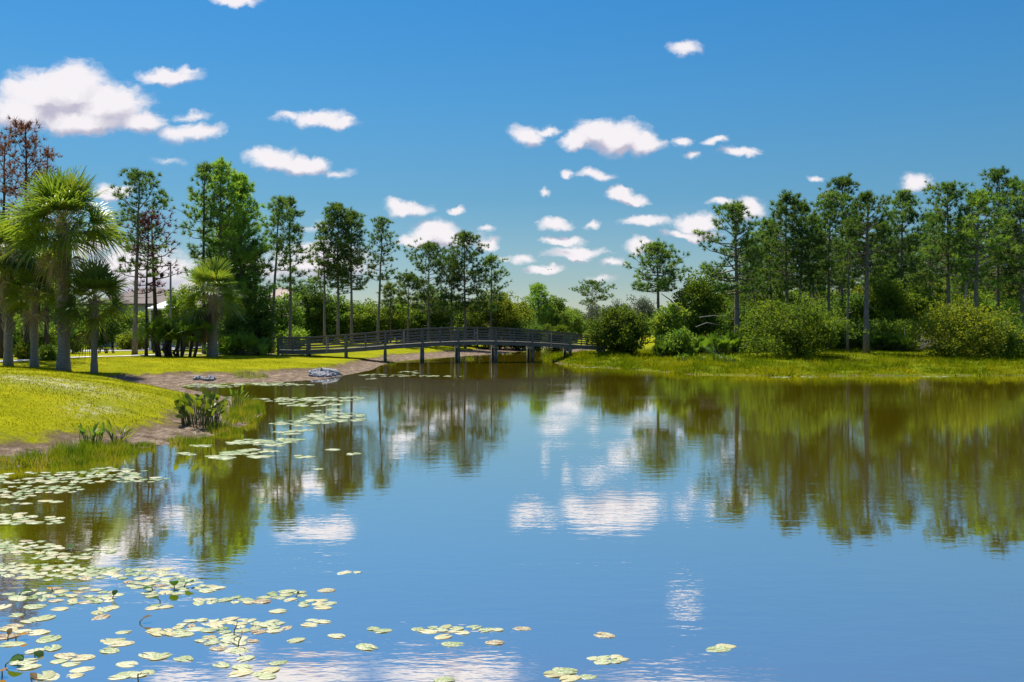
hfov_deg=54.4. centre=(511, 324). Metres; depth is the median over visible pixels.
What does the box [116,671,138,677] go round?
lily pad
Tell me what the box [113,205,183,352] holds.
slash pine
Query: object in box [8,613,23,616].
lily pad
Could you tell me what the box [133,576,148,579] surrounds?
lily pad
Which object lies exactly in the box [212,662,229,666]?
lily pad
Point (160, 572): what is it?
lily pad
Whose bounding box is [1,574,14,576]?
lily pad
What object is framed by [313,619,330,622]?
lily pad
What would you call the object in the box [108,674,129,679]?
lily pad
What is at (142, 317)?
broadleaf tree
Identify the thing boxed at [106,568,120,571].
lily pad
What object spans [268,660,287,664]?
lily pad
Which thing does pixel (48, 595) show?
lily pad
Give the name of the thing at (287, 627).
lily pad
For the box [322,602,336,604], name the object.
lily pad
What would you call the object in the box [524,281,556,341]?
broadleaf tree
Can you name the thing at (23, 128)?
slash pine
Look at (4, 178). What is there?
slash pine
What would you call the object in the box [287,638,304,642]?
lily pad
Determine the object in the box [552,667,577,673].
lily pad
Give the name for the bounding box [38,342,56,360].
shrub
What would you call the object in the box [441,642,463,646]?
lily pad
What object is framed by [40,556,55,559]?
lily pad
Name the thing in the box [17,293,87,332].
broadleaf tree
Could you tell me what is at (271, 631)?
lily pad
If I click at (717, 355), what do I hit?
marsh plant
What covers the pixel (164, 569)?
lily pad
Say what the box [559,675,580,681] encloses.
lily pad
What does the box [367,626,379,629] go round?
lily pad
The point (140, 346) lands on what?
shrub
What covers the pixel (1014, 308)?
broadleaf tree
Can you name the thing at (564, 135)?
sky
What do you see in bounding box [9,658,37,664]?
lily pad
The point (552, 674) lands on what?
lily pad
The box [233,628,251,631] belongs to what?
lily pad
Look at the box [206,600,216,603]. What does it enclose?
lily pad
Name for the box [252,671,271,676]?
lily pad
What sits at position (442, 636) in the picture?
lily pad
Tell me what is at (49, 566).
lily pad
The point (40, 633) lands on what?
lily pad
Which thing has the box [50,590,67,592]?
lily pad
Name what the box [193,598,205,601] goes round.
lily pad
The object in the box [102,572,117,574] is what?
lily pad
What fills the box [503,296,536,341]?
broadleaf tree
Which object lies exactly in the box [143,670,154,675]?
lily pad
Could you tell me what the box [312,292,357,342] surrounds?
broadleaf tree
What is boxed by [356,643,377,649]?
lily pad
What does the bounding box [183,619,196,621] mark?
lily pad
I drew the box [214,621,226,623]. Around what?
lily pad
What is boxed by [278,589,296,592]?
lily pad
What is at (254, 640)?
lily pad
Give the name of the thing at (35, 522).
lily pad
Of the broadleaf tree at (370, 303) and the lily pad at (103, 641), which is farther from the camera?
the broadleaf tree at (370, 303)
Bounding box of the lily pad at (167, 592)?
[159,590,172,594]
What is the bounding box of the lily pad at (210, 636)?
[202,635,216,638]
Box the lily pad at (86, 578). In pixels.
[77,576,91,579]
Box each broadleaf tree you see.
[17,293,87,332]
[72,298,88,329]
[88,299,140,347]
[131,306,172,349]
[161,284,198,350]
[231,287,280,354]
[268,292,307,337]
[292,275,331,339]
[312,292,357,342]
[340,301,381,341]
[355,298,384,318]
[363,306,401,342]
[386,302,426,342]
[410,288,453,341]
[434,306,476,340]
[459,294,494,346]
[474,289,523,348]
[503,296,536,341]
[539,294,576,348]
[561,306,589,342]
[647,301,691,352]
[671,269,729,338]
[688,267,768,333]
[715,303,751,335]
[716,276,797,318]
[739,303,778,342]
[772,290,811,346]
[789,285,837,301]
[802,311,841,347]
[810,290,850,342]
[815,287,833,302]
[815,295,862,347]
[831,274,871,302]
[844,289,883,321]
[853,272,920,325]
[892,279,936,345]
[911,294,955,346]
[928,267,992,336]
[954,289,1009,336]
[978,296,1023,345]
[995,276,1023,311]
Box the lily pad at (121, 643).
[108,641,134,646]
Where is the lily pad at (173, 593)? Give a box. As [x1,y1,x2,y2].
[170,592,184,594]
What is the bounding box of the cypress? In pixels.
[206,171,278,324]
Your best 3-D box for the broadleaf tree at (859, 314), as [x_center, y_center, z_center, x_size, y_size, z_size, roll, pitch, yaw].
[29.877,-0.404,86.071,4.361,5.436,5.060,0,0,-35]
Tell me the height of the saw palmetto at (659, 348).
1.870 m
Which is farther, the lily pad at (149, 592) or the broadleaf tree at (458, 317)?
the broadleaf tree at (458, 317)
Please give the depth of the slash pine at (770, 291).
83.91 m
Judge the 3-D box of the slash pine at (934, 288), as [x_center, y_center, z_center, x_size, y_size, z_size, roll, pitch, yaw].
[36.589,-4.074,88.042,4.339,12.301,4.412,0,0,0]
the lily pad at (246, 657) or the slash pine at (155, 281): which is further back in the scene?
the slash pine at (155, 281)
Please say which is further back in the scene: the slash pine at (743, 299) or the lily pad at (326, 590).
the slash pine at (743, 299)
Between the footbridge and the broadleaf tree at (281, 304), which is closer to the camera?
the footbridge
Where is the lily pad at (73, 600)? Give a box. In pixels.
[67,598,77,601]
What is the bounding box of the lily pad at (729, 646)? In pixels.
[715,644,734,648]
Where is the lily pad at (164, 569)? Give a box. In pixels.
[159,568,173,570]
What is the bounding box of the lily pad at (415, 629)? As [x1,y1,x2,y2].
[411,627,423,630]
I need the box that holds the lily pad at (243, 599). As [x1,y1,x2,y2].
[238,598,253,600]
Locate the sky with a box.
[0,0,1023,317]
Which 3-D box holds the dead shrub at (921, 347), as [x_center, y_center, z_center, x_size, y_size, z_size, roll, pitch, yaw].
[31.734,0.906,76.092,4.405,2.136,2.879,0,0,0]
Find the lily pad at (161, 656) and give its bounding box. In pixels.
[149,652,171,659]
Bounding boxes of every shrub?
[13,314,43,348]
[13,341,39,358]
[38,320,57,346]
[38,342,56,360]
[69,326,87,353]
[76,319,115,348]
[113,328,141,349]
[138,338,151,348]
[172,339,201,348]
[217,311,271,353]
[274,324,309,351]
[300,325,335,341]
[340,320,375,342]
[401,319,437,342]
[434,321,473,345]
[475,320,505,348]
[502,317,528,349]
[522,319,545,350]
[543,323,571,350]
[582,303,651,354]
[656,326,697,355]
[731,290,868,358]
[736,317,779,349]
[826,324,862,348]
[842,317,889,348]
[869,318,921,349]
[897,294,1023,358]
[904,327,946,350]
[966,311,1023,357]
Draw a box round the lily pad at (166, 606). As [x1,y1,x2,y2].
[159,605,173,607]
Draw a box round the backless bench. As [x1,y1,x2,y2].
[98,348,114,352]
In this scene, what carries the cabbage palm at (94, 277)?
on the ground at (11, 440)
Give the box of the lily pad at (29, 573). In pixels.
[21,572,36,574]
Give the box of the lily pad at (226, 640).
[220,639,232,642]
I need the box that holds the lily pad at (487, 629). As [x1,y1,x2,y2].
[479,628,492,631]
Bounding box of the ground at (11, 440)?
[0,328,1023,468]
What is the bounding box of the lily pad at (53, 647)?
[44,644,61,650]
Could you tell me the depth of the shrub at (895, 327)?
77.20 m
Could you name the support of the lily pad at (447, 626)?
on the water
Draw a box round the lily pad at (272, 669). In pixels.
[260,667,279,672]
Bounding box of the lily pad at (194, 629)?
[186,627,202,630]
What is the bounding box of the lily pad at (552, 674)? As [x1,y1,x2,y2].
[543,671,569,676]
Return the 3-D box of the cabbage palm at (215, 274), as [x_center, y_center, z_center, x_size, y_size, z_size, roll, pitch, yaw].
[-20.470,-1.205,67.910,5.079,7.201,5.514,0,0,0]
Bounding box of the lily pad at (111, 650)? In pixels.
[99,647,119,652]
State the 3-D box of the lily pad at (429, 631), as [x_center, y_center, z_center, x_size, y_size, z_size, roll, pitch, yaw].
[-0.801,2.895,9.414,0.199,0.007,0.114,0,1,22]
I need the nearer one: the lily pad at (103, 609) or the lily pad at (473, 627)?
the lily pad at (473, 627)
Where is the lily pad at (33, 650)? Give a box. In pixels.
[24,648,44,652]
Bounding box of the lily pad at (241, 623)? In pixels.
[233,621,247,624]
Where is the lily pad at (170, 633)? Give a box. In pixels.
[165,631,176,635]
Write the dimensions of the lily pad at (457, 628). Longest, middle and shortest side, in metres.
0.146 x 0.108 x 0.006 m
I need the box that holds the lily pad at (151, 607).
[145,606,159,609]
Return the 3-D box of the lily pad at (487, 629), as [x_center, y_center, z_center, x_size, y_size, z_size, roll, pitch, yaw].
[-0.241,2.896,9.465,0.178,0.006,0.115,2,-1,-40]
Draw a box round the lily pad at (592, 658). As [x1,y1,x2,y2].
[586,656,599,659]
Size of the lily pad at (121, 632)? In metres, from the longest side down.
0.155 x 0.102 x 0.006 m
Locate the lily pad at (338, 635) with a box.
[327,633,344,637]
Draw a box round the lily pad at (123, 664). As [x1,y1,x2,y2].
[116,661,137,666]
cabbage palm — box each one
[0,164,130,370]
[0,214,49,365]
[0,264,57,366]
[47,256,136,372]
[175,255,247,356]
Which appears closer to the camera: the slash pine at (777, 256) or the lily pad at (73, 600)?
the lily pad at (73, 600)
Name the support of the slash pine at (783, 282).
on the ground at (11, 440)
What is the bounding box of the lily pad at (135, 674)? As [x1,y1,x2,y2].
[128,671,148,677]
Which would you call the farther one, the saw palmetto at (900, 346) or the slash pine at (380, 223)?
the slash pine at (380, 223)
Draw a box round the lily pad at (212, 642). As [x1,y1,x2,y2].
[204,641,219,644]
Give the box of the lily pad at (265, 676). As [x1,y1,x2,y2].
[258,674,276,678]
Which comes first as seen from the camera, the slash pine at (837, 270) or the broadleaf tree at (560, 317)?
the slash pine at (837, 270)
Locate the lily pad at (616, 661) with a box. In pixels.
[609,659,620,662]
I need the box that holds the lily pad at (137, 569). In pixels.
[132,568,147,570]
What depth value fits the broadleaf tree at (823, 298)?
108.30 m
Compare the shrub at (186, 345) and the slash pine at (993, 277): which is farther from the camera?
the slash pine at (993, 277)
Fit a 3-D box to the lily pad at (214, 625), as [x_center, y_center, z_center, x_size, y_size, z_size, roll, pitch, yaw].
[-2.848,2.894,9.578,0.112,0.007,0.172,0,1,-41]
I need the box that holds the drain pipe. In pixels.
[320,367,342,374]
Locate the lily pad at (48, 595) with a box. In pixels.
[42,594,55,597]
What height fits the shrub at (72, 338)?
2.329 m
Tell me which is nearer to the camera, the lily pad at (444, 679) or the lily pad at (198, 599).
the lily pad at (444, 679)
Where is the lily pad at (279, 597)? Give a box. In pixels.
[271,596,284,598]
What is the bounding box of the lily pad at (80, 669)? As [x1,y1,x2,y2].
[69,667,94,672]
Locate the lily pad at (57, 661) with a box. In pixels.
[50,658,69,663]
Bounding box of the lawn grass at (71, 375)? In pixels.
[0,356,336,435]
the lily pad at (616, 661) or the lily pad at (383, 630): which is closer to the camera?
the lily pad at (616, 661)
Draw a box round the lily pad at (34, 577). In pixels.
[28,576,44,578]
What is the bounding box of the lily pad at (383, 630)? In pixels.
[374,628,391,632]
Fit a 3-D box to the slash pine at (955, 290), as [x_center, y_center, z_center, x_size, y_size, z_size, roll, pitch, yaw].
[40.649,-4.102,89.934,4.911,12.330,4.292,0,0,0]
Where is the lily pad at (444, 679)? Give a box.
[433,676,455,681]
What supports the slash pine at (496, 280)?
on the ground at (11, 440)
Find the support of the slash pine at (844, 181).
on the ground at (11, 440)
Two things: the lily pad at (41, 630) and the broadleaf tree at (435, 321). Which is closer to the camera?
the lily pad at (41, 630)
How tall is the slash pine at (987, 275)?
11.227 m
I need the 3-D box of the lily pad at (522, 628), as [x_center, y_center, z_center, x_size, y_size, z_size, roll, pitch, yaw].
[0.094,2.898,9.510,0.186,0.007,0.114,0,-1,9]
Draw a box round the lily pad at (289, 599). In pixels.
[284,598,296,601]
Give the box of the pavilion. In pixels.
[148,301,189,349]
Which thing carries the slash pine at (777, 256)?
on the ground at (11, 440)
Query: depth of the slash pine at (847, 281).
73.93 m
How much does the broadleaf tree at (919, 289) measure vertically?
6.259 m
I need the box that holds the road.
[71,343,217,351]
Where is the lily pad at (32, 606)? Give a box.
[23,604,46,608]
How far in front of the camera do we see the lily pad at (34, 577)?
11.41 m
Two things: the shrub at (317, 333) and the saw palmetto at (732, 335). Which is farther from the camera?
the shrub at (317, 333)
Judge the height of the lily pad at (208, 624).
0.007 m
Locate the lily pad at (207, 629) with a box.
[199,628,217,631]
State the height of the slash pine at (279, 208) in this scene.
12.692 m
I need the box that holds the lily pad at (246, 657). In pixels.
[236,655,254,660]
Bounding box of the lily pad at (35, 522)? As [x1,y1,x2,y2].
[26,521,43,523]
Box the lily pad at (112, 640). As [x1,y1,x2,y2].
[105,638,125,642]
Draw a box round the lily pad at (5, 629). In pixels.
[0,627,17,630]
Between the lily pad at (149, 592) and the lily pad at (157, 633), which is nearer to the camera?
the lily pad at (157, 633)
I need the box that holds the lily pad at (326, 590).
[317,588,335,591]
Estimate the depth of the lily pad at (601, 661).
8.56 m
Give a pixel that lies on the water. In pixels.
(666, 527)
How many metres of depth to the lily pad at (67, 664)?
8.49 m
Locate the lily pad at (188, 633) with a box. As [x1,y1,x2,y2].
[173,631,194,636]
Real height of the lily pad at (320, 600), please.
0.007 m
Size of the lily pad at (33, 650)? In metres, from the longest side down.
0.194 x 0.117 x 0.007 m
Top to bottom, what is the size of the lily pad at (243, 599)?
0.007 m
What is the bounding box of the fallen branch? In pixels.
[696,315,728,326]
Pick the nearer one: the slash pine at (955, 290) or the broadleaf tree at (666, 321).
the broadleaf tree at (666, 321)
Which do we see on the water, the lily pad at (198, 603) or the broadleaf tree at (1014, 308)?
the lily pad at (198, 603)
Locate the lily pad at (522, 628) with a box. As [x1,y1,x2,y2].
[512,627,530,629]
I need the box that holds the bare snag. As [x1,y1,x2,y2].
[948,261,1007,322]
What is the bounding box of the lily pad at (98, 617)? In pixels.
[91,614,109,619]
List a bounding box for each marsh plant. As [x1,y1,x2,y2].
[75,422,104,444]
[97,420,134,443]
[173,390,231,427]
[222,385,248,407]
[674,352,689,361]
[691,354,705,360]
[709,352,725,360]
[721,353,735,362]
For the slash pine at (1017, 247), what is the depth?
79.98 m
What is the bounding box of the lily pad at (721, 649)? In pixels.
[706,646,730,651]
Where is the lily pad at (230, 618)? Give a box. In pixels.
[222,617,238,620]
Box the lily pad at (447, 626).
[439,624,451,628]
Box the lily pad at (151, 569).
[146,568,158,570]
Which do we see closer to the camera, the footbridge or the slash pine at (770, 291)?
the footbridge
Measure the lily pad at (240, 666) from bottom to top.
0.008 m
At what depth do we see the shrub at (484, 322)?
110.65 m
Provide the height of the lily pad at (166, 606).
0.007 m
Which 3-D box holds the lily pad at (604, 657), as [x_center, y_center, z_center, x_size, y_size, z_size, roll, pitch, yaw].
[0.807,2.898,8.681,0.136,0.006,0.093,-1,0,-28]
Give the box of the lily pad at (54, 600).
[48,599,63,601]
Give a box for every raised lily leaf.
[5,655,23,666]
[7,628,12,639]
[12,654,23,660]
[30,672,36,679]
[34,650,43,657]
[169,581,178,587]
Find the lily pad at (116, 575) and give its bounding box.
[108,574,122,576]
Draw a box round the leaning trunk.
[661,293,686,320]
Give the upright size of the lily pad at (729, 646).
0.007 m
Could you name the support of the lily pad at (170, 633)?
on the water
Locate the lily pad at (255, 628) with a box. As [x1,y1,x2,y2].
[250,625,260,629]
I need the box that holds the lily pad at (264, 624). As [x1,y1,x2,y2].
[259,622,274,626]
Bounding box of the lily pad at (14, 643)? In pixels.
[0,641,25,646]
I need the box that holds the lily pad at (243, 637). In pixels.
[235,636,247,639]
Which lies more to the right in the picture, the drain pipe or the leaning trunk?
the leaning trunk
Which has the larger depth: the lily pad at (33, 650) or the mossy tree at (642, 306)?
the mossy tree at (642, 306)
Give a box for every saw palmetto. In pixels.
[132,316,214,356]
[201,330,270,355]
[650,340,676,356]
[669,342,696,356]
[691,335,708,353]
[701,332,738,354]
[722,331,747,353]
[735,333,764,351]
[860,331,895,349]
[883,331,922,350]
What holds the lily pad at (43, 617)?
on the water
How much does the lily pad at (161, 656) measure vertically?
0.008 m
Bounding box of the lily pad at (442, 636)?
[434,634,451,638]
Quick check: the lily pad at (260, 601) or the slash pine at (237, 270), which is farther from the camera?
the slash pine at (237, 270)
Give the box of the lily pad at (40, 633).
[28,630,49,635]
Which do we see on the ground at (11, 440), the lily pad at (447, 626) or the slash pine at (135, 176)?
the slash pine at (135, 176)
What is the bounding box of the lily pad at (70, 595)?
[65,594,77,596]
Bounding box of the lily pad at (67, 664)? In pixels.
[61,662,80,666]
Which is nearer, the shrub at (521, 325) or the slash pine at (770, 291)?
the slash pine at (770, 291)
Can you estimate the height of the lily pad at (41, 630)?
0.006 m
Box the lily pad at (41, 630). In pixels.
[28,629,44,632]
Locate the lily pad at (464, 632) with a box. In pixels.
[455,631,469,633]
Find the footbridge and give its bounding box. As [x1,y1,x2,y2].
[277,327,605,362]
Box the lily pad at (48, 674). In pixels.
[37,670,55,678]
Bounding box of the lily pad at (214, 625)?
[210,623,222,627]
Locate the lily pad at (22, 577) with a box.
[15,576,28,578]
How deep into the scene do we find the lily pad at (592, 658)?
8.65 m
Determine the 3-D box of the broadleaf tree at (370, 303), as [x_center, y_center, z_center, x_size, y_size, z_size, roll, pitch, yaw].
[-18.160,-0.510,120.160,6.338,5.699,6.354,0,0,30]
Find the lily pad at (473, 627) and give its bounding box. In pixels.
[465,625,481,629]
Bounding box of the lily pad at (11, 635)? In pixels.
[0,633,18,638]
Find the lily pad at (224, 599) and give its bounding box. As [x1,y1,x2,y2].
[216,598,233,601]
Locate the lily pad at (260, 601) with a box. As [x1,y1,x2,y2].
[252,599,270,602]
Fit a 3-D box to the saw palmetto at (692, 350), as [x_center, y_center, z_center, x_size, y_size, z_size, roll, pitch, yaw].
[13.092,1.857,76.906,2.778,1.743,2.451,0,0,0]
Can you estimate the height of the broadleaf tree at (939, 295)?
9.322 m
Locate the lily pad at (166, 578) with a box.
[159,577,174,579]
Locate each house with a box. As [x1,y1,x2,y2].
[84,288,201,346]
[260,287,305,341]
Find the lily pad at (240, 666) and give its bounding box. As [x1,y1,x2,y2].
[232,664,251,669]
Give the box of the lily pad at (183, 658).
[173,655,192,661]
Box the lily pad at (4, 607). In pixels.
[0,604,11,608]
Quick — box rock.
[205,377,213,380]
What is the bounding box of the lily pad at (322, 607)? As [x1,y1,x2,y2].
[314,605,331,608]
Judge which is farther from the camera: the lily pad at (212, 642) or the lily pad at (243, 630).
the lily pad at (243, 630)
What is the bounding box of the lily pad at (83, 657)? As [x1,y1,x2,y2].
[70,654,95,660]
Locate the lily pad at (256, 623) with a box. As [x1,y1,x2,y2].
[250,621,261,624]
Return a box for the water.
[0,349,1023,681]
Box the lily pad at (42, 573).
[36,572,47,574]
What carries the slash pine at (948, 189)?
on the ground at (11, 440)
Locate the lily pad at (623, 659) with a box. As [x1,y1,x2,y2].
[617,657,628,660]
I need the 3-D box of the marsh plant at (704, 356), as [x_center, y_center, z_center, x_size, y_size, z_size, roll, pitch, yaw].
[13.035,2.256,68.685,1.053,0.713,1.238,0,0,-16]
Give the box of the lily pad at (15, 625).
[3,623,23,627]
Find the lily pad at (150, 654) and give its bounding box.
[138,652,159,657]
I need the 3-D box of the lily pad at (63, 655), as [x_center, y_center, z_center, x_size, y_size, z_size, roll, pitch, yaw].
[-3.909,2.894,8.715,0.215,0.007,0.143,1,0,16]
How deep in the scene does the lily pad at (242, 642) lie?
9.07 m
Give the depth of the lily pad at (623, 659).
8.63 m
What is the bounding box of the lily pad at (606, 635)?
[594,632,614,637]
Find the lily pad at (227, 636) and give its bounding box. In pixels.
[218,633,239,638]
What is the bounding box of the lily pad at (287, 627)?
[280,626,291,629]
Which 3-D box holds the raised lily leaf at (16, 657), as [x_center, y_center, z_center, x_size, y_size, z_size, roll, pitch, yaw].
[-4.231,2.888,8.457,0.108,0.125,0.127,0,0,41]
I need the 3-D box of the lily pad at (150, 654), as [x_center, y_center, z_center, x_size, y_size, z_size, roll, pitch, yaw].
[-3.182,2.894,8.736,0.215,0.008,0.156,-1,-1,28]
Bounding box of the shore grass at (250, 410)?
[0,354,551,469]
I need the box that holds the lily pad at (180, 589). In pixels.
[173,588,189,590]
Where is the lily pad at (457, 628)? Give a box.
[449,626,463,629]
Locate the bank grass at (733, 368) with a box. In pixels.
[538,344,1023,376]
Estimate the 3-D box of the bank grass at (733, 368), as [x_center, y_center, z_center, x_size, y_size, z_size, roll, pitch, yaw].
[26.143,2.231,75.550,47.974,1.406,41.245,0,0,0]
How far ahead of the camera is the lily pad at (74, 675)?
8.23 m
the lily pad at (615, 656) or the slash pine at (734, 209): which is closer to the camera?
the lily pad at (615, 656)
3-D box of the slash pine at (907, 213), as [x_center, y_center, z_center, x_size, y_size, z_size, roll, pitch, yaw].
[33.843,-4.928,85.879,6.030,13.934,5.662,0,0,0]
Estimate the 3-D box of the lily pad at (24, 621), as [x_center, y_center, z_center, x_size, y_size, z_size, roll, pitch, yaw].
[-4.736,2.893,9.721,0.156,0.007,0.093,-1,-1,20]
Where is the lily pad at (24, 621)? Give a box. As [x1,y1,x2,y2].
[20,620,33,622]
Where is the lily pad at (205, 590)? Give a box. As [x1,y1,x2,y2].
[199,588,215,592]
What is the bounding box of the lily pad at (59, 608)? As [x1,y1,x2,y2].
[50,607,67,610]
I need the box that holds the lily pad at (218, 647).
[209,646,226,649]
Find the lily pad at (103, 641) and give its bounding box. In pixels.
[100,638,116,643]
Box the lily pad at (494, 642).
[485,640,503,644]
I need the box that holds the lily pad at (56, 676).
[40,673,59,679]
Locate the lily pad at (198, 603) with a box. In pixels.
[193,601,203,604]
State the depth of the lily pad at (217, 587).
10.98 m
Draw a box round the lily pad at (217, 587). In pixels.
[209,586,225,588]
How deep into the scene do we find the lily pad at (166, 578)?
11.37 m
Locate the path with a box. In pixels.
[0,353,276,361]
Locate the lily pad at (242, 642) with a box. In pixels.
[232,640,246,644]
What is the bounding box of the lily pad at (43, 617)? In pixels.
[33,615,55,620]
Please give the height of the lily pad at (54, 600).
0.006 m
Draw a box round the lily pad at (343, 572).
[337,571,351,574]
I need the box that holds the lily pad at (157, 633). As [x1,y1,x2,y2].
[150,631,165,635]
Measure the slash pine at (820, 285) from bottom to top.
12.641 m
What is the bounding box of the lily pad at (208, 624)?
[201,622,213,625]
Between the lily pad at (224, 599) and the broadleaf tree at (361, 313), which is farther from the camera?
the broadleaf tree at (361, 313)
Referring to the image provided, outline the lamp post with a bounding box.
[160,263,171,350]
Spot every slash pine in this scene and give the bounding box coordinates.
[0,115,76,358]
[0,132,44,357]
[14,145,69,345]
[20,250,54,317]
[100,167,173,354]
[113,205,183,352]
[134,213,160,355]
[171,159,232,353]
[184,155,258,349]
[193,222,259,330]
[236,238,281,350]
[260,195,299,352]
[265,195,312,349]
[306,220,341,343]
[311,200,363,342]
[325,210,374,341]
[361,215,405,342]
[378,281,403,341]
[390,273,427,343]
[394,237,458,341]
[431,253,468,346]
[432,230,493,348]
[471,253,512,350]
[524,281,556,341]
[568,279,616,305]
[620,237,692,313]
[691,198,770,333]
[738,242,772,308]
[745,216,796,343]
[755,188,823,335]
[763,225,792,297]
[771,244,795,293]
[777,197,829,345]
[792,213,833,299]
[795,190,863,348]
[797,247,822,304]
[812,172,875,312]
[815,248,837,291]
[826,244,854,292]
[828,216,873,351]
[835,189,906,352]
[843,238,865,292]
[852,219,907,297]
[855,236,885,296]
[863,188,935,302]
[888,243,928,290]
[893,240,927,289]
[904,211,946,341]
[917,179,980,334]
[918,220,957,342]
[937,187,1014,312]
[937,216,987,301]
[944,233,974,302]
[965,165,1023,309]
[978,177,1023,346]
[979,241,996,293]
[982,220,1023,308]
[984,241,1007,304]
[1005,202,1023,280]
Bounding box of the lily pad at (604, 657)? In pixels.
[598,655,610,658]
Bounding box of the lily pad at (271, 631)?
[266,629,282,632]
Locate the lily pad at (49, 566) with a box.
[41,565,56,567]
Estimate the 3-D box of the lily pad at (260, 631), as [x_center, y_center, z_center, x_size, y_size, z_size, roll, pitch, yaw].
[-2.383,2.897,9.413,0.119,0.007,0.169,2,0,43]
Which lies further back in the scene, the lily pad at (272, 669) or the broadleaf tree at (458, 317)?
the broadleaf tree at (458, 317)
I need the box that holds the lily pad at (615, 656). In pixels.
[609,655,622,657]
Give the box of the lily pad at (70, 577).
[63,576,76,578]
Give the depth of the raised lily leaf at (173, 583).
10.91 m
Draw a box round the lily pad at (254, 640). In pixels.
[246,639,258,641]
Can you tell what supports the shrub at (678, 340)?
on the ground at (11, 440)
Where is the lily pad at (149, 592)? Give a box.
[141,591,155,593]
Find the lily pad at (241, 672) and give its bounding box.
[228,669,253,676]
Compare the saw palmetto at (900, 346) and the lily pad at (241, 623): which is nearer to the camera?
the lily pad at (241, 623)
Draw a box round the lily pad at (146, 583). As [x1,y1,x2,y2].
[140,582,155,584]
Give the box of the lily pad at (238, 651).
[231,649,248,653]
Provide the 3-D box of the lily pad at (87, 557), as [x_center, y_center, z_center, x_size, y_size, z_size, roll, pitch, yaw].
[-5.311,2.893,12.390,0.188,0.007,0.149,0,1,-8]
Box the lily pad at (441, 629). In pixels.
[434,628,447,631]
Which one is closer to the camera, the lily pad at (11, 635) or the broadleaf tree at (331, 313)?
the lily pad at (11, 635)
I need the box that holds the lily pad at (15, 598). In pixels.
[8,595,26,600]
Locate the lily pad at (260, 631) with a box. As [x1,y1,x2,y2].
[252,629,267,633]
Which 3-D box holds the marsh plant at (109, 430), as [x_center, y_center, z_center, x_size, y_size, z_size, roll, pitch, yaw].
[-9.407,2.573,23.563,0.761,0.652,0.815,0,0,-39]
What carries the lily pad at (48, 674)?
on the water
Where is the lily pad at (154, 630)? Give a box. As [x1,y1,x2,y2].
[145,628,161,632]
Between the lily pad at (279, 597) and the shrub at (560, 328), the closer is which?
the lily pad at (279, 597)
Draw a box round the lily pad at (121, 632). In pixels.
[115,630,131,633]
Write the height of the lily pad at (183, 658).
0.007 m
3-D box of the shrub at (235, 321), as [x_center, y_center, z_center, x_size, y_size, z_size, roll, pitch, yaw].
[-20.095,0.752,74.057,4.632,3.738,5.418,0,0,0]
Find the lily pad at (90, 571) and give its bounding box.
[86,570,99,572]
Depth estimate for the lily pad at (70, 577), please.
11.42 m
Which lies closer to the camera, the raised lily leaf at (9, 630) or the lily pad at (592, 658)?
the lily pad at (592, 658)
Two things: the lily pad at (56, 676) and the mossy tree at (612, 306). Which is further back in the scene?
the mossy tree at (612, 306)
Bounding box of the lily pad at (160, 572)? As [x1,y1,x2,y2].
[155,571,167,573]
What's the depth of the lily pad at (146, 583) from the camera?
11.14 m
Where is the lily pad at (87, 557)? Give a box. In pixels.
[78,556,92,558]
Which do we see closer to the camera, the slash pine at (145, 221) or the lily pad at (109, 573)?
the lily pad at (109, 573)
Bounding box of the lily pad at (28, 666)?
[16,664,41,669]
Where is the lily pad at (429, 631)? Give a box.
[417,629,436,633]
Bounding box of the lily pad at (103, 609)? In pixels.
[98,607,111,611]
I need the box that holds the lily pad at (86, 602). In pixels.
[80,600,92,603]
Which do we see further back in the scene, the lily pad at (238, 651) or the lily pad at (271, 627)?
the lily pad at (271, 627)
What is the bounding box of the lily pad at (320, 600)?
[315,599,327,601]
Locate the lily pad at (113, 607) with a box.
[104,605,118,608]
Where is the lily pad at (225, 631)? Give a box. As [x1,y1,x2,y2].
[218,630,230,633]
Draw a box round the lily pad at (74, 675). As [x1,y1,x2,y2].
[68,673,82,677]
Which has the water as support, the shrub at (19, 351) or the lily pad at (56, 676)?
the lily pad at (56, 676)
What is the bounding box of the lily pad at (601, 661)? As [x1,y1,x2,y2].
[594,659,611,664]
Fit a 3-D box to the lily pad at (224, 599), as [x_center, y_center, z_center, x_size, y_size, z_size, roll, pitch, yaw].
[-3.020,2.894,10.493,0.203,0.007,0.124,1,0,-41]
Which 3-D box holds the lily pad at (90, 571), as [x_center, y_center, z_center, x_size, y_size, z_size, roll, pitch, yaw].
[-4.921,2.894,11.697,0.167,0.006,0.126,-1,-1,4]
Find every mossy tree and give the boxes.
[580,304,602,336]
[598,298,634,335]
[623,294,656,342]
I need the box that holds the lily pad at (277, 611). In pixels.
[269,609,285,612]
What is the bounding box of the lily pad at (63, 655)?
[54,653,76,658]
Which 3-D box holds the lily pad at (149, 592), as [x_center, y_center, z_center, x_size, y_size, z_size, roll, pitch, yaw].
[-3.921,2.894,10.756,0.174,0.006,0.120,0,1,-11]
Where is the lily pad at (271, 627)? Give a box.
[267,626,279,629]
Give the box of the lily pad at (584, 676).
[581,674,596,678]
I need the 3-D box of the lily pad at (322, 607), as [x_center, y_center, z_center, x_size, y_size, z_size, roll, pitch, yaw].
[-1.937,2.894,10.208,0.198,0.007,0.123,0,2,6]
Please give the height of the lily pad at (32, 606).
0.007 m
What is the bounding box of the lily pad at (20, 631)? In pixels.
[13,629,31,632]
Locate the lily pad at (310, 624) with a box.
[301,622,316,626]
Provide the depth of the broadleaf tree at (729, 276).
112.62 m
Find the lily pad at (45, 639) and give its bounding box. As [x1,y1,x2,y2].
[36,635,60,642]
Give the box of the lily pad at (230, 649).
[223,647,239,651]
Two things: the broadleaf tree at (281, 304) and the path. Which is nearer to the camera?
the path
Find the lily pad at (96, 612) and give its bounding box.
[91,610,102,614]

